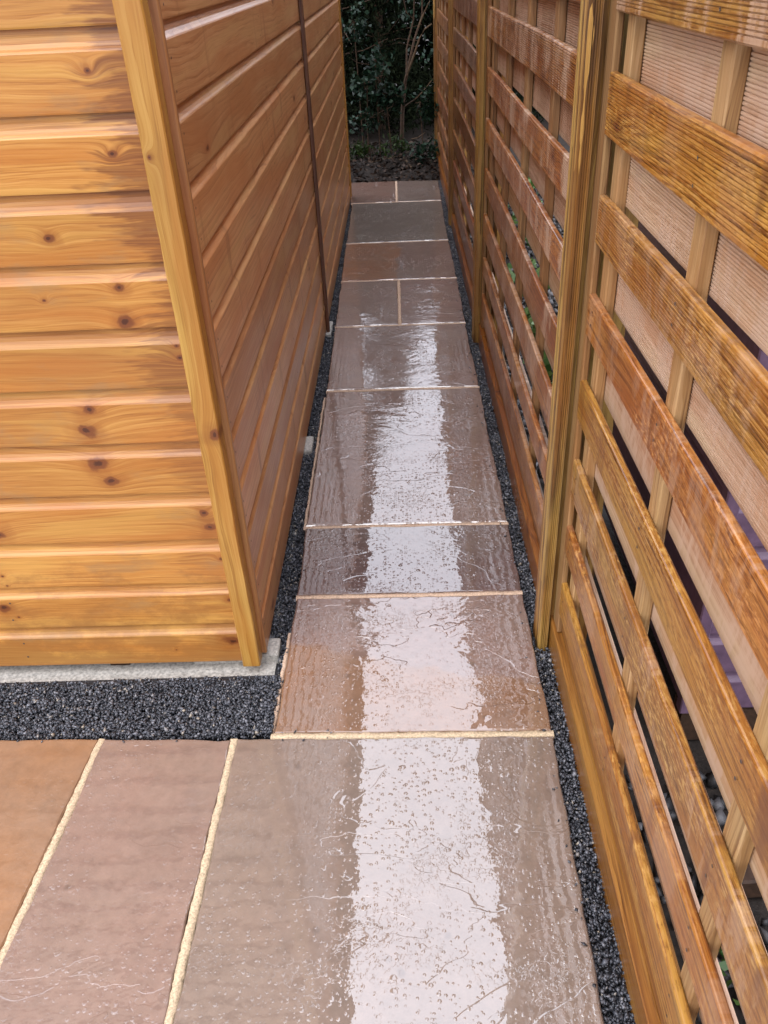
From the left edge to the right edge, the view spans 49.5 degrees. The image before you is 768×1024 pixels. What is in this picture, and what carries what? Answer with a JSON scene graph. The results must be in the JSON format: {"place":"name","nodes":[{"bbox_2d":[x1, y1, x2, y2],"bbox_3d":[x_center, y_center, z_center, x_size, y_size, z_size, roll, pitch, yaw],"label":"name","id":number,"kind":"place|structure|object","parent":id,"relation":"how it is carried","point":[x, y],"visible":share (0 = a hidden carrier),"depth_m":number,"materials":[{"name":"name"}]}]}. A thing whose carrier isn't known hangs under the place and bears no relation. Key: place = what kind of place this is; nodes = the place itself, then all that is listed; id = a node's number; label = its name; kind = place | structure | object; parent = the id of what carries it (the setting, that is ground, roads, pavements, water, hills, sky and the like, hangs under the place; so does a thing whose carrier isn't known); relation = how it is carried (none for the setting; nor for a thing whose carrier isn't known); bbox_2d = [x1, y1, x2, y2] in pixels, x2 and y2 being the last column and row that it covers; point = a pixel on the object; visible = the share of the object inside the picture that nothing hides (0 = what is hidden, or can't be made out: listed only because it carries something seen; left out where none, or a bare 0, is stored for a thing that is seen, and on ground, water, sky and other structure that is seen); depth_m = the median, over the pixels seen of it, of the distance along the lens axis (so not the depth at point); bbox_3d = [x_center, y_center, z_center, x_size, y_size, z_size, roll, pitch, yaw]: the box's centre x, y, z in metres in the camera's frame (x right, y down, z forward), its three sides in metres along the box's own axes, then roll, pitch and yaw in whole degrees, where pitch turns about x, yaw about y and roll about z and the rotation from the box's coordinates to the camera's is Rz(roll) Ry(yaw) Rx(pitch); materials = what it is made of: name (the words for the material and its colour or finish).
{"place":"outdoors","nodes":[
{"label":"outdoors","id":0,"kind":"place"},
{"bbox_2d":[0,675,281,740],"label":"gravel","id":1,"kind":"structure","parent":0,"point":[161,705],"depth_m":1.92,"materials":[{"name":"black gravel"}]},
{"bbox_2d":[0,730,603,1023],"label":"patio","id":2,"kind":"structure","parent":0,"point":[429,877],"depth_m":1.53,"materials":[{"name":"stone"}]},
{"bbox_2d":[269,203,351,676],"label":"gravel","id":3,"kind":"structure","parent":0,"point":[308,462],"depth_m":2.64,"materials":[{"name":"black gravel"}]},
{"bbox_2d":[272,180,550,733],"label":"path","id":4,"kind":"structure","parent":0,"point":[408,615],"depth_m":2.46,"materials":[{"name":"stone"}]},
{"bbox_2d":[349,101,569,182],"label":"soil bank","id":5,"kind":"structure","parent":0,"point":[408,135],"depth_m":6.95,"materials":[{"name":"brown soil"}]},
{"bbox_2d":[341,0,373,155],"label":"young tree","id":6,"kind":"object","parent":5,"relation":"on","point":[357,21],"visible":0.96,"depth_m":6.21,"materials":[{"name":"green plant"}]},
{"bbox_2d":[346,60,383,155],"bbox_3d":[-0.137,-3.139,6.555,0.307,0.771,0.250,-30,43,-35],"label":"young tree","id":7,"kind":"object","parent":5,"relation":"on","point":[359,82],"visible":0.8,"depth_m":6.40,"materials":[{"name":"green plant"}]},
{"bbox_2d":[347,102,383,156],"bbox_3d":[-0.161,-2.981,6.568,0.243,0.497,0.328,14,38,24],"label":"young tree","id":8,"kind":"object","parent":5,"relation":"on","point":[371,119],"visible":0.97,"depth_m":6.53,"materials":[{"name":"green plant"}]},
{"bbox_2d":[349,135,394,161],"bbox_3d":[-0.115,-2.930,6.710,0.410,0.267,0.265,-2,34,2],"label":"fern","id":9,"kind":"object","parent":5,"relation":"on","point":[359,152],"visible":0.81,"depth_m":6.69,"materials":[{"name":"green plant"}]},
{"bbox_2d":[357,29,402,155],"bbox_3d":[-0.016,-3.184,6.440,0.348,0.962,0.231,-2,34,2],"label":"young tree","id":10,"kind":"object","parent":5,"relation":"on","point":[379,67],"visible":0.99,"depth_m":6.29,"materials":[{"name":"green plant"}]},
{"bbox_2d":[340,0,431,137],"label":"conifer","id":11,"kind":"object","parent":5,"relation":"on","point":[372,17],"visible":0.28,"depth_m":6.96,"materials":[{"name":"green plant"}]},
{"bbox_2d":[342,0,433,138],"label":"conifer","id":12,"kind":"object","parent":5,"relation":"on","point":[411,75],"visible":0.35,"depth_m":7.13,"materials":[{"name":"green plant"}]},
{"bbox_2d":[368,78,412,153],"bbox_3d":[0.048,-3.081,6.582,0.389,0.628,0.233,-21,38,-24],"label":"young tree","id":13,"kind":"object","parent":5,"relation":"on","point":[382,99],"visible":0.99,"depth_m":6.45,"materials":[{"name":"green plant"}]},
{"bbox_2d":[381,128,412,154],"bbox_3d":[0.096,-3.046,6.859,0.253,0.262,0.366,-14,35,-15],"label":"fern","id":14,"kind":"object","parent":5,"relation":"on","point":[397,143],"visible":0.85,"depth_m":6.80,"materials":[{"name":"green plant"}]},
{"bbox_2d":[373,0,433,148],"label":"young tree","id":15,"kind":"object","parent":5,"relation":"on","point":[409,61],"visible":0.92,"depth_m":6.43,"materials":[{"name":"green plant"}]},
{"bbox_2d":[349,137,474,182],"bbox_3d":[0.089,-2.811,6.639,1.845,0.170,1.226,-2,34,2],"label":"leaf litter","id":16,"kind":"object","parent":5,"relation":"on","point":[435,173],"visible":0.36,"depth_m":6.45,"materials":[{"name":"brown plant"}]},
{"bbox_2d":[399,133,441,166],"bbox_3d":[0.334,-2.809,6.554,0.363,0.331,0.276,-19,37,-23],"label":"fern","id":17,"kind":"object","parent":5,"relation":"on","point":[431,149],"visible":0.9,"depth_m":6.53,"materials":[{"name":"green plant"}]},
{"bbox_2d":[408,78,438,154],"bbox_3d":[0.347,-3.073,6.545,0.286,0.631,0.301,-12,35,-14],"label":"young tree","id":18,"kind":"object","parent":5,"relation":"on","point":[428,105],"visible":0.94,"depth_m":6.48,"materials":[{"name":"green plant"}]},
{"bbox_2d":[424,44,543,131],"bbox_3d":[1.000,-4.467,6.715,1.424,3.005,1.254,-19,37,-22],"label":"conifer","id":19,"kind":"object","parent":5,"relation":"on","point":[522,100],"visible":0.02,"depth_m":7.10,"materials":[{"name":"green plant"}]},
{"bbox_2d":[183,2,767,1023],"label":"ground","id":20,"kind":"structure","parent":0,"point":[759,910],"depth_m":1.88,"materials":[{"name":"soil"}]},
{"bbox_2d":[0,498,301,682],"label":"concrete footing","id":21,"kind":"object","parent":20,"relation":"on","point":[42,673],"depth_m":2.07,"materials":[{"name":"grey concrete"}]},
{"bbox_2d":[0,0,351,665],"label":"wooden shed","id":22,"kind":"structure","parent":21,"relation":"on","point":[175,189],"depth_m":1.74,"materials":[{"name":"brown wood"}]},
{"bbox_2d":[0,201,628,1023],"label":"gravel bed","id":23,"kind":"object","parent":20,"relation":"on","point":[276,723],"visible":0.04,"depth_m":1.91,"materials":[{"name":"black gravel"}]},
{"bbox_2d":[194,638,281,663],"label":"concrete block","id":24,"kind":"structure","parent":23,"relation":"on","point":[272,653],"depth_m":2.08,"materials":[{"name":"grey concrete"}]},
{"bbox_2d":[303,436,313,456],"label":"concrete block","id":25,"kind":"structure","parent":23,"relation":"on","point":[308,447],"depth_m":2.94,"materials":[{"name":"grey concrete"}]},
{"bbox_2d":[325,321,332,336],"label":"concrete block","id":26,"kind":"structure","parent":23,"relation":"on","point":[328,334],"depth_m":3.83,"materials":[{"name":"grey concrete"}]},
{"bbox_2d":[437,152,447,208],"bbox_3d":[0.435,-2.317,5.963,0.032,0.158,1.848,-2,34,2],"label":"gravel board","id":27,"kind":"object","parent":23,"relation":"on","point":[443,182],"visible":0.4,"depth_m":5.93,"materials":[{"name":"brown wood"}]},
{"bbox_2d":[436,0,447,185],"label":"slatted fence","id":28,"kind":"object","parent":27,"relation":"on","point":[442,72],"visible":0.62,"depth_m":5.78,"materials":[{"name":"brown wood"}]},
{"bbox_2d":[451,212,472,315],"bbox_3d":[0.428,-1.279,4.417,0.032,0.158,1.859,-2,34,2],"label":"gravel board","id":29,"kind":"object","parent":23,"relation":"on","point":[468,284],"visible":0.48,"depth_m":4.36,"materials":[{"name":"brown wood"}]},
{"bbox_2d":[452,0,476,283],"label":"slatted fence","id":30,"kind":"object","parent":29,"relation":"on","point":[465,23],"visible":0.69,"depth_m":4.12,"materials":[{"name":"brown wood"}]},
{"bbox_2d":[478,323,539,588],"bbox_3d":[0.420,-0.228,2.851,0.032,0.158,1.896,-2,34,2],"label":"gravel board","id":31,"kind":"object","parent":23,"relation":"on","point":[530,539],"visible":0.56,"depth_m":2.63,"materials":[{"name":"brown wood"}]},
{"bbox_2d":[480,0,580,545],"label":"slatted fence","id":32,"kind":"object","parent":31,"relation":"on","point":[534,49],"visible":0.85,"depth_m":2.27,"materials":[{"name":"brown wood"}]},
{"bbox_2d":[547,615,660,1023],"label":"gravel board","id":33,"kind":"object","parent":23,"relation":"on","point":[642,1002],"visible":0.63,"depth_m":1.50,"materials":[{"name":"brown wood"}]},
{"bbox_2d":[554,0,767,1023],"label":"slatted fence","id":34,"kind":"object","parent":33,"relation":"on","point":[683,123],"visible":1,"depth_m":1.07,"materials":[{"name":"brown wood"}]},
{"bbox_2d":[341,0,533,115],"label":"hedge","id":35,"kind":"object","parent":20,"relation":"on","point":[422,42],"visible":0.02,"depth_m":7.75,"materials":[{"name":"green plant"}]},
{"bbox_2d":[433,0,441,152],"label":"fence post","id":36,"kind":"object","parent":20,"relation":"on","point":[435,55],"visible":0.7,"depth_m":6.29,"materials":[{"name":"brown wood"}]},
{"bbox_2d":[448,0,467,225],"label":"fence post","id":37,"kind":"object","parent":20,"relation":"on","point":[450,84],"visible":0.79,"depth_m":4.80,"materials":[{"name":"brown wood"}]},
{"bbox_2d":[472,0,505,344],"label":"fence post","id":38,"kind":"object","parent":20,"relation":"on","point":[480,112],"visible":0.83,"depth_m":3.22,"materials":[{"name":"brown wood"}]},
{"bbox_2d":[508,177,542,206],"bbox_3d":[0.920,-2.149,5.560,0.319,0.323,0.339,-2,34,2],"label":"leafy plant","id":39,"kind":"object","parent":20,"relation":"on","point":[532,184],"visible":0.03,"depth_m":5.54,"materials":[{"name":"green plant"}]},
{"bbox_2d":[511,192,541,247],"bbox_3d":[0.796,-1.645,4.806,0.322,0.337,0.401,18,39,28],"label":"leafy plant","id":40,"kind":"object","parent":20,"relation":"on","point":[513,216],"visible":0.09,"depth_m":4.81,"materials":[{"name":"green plant"}]},
{"bbox_2d":[507,257,549,307],"bbox_3d":[0.709,-1.087,4.022,0.274,0.293,0.328,-19,37,-23],"label":"leafy plant","id":41,"kind":"object","parent":20,"relation":"on","point":[513,275],"visible":0.16,"depth_m":3.99,"materials":[{"name":"green plant"}]},
{"bbox_2d":[523,307,549,364],"bbox_3d":[0.692,-0.705,3.466,0.283,0.280,0.403,-2,34,2],"label":"leafy plant","id":42,"kind":"object","parent":20,"relation":"on","point":[533,328],"visible":0.09,"depth_m":3.50,"materials":[{"name":"green plant"}]},
{"bbox_2d":[544,363,552,383],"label":"leafy plant","id":43,"kind":"object","parent":20,"relation":"on","point":[549,370],"visible":0.06,"depth_m":3.07,"materials":[{"name":"green plant"}]},
{"bbox_2d":[533,0,638,652],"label":"fence post","id":44,"kind":"object","parent":20,"relation":"on","point":[592,39],"visible":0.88,"depth_m":1.55,"materials":[{"name":"brown wood"}]},
{"bbox_2d":[470,189,767,1023],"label":"pebbles","id":45,"kind":"object","parent":20,"relation":"on","point":[718,804],"visible":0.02,"depth_m":1.74,"materials":[{"name":"grey gravel"}]},
{"bbox_2d":[719,946,739,1004],"bbox_3d":[0.605,0.780,1.417,0.104,0.106,0.125,-2,34,2],"label":"leafy plant","id":46,"kind":"object","parent":20,"relation":"on","point":[723,965],"visible":0.06,"depth_m":1.40,"materials":[{"name":"green plant"}]},
{"bbox_2d":[742,863,761,897],"bbox_3d":[1.007,0.674,1.585,0.792,0.057,0.062,-3,34,0],"label":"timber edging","id":47,"kind":"object","parent":20,"relation":"on","point":[750,886],"depth_m":1.55,"materials":[{"name":"brown wood"}]},
{"bbox_2d":[438,180,635,1023],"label":"gravel","id":48,"kind":"structure","parent":0,"point":[588,855],"depth_m":1.74,"materials":[{"name":"black gravel"}]},
{"bbox_2d":[603,221,767,739],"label":"purple shed","id":49,"kind":"structure","parent":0,"point":[761,357],"depth_m":1.79,"materials":[{"name":"paint"}]}
]}

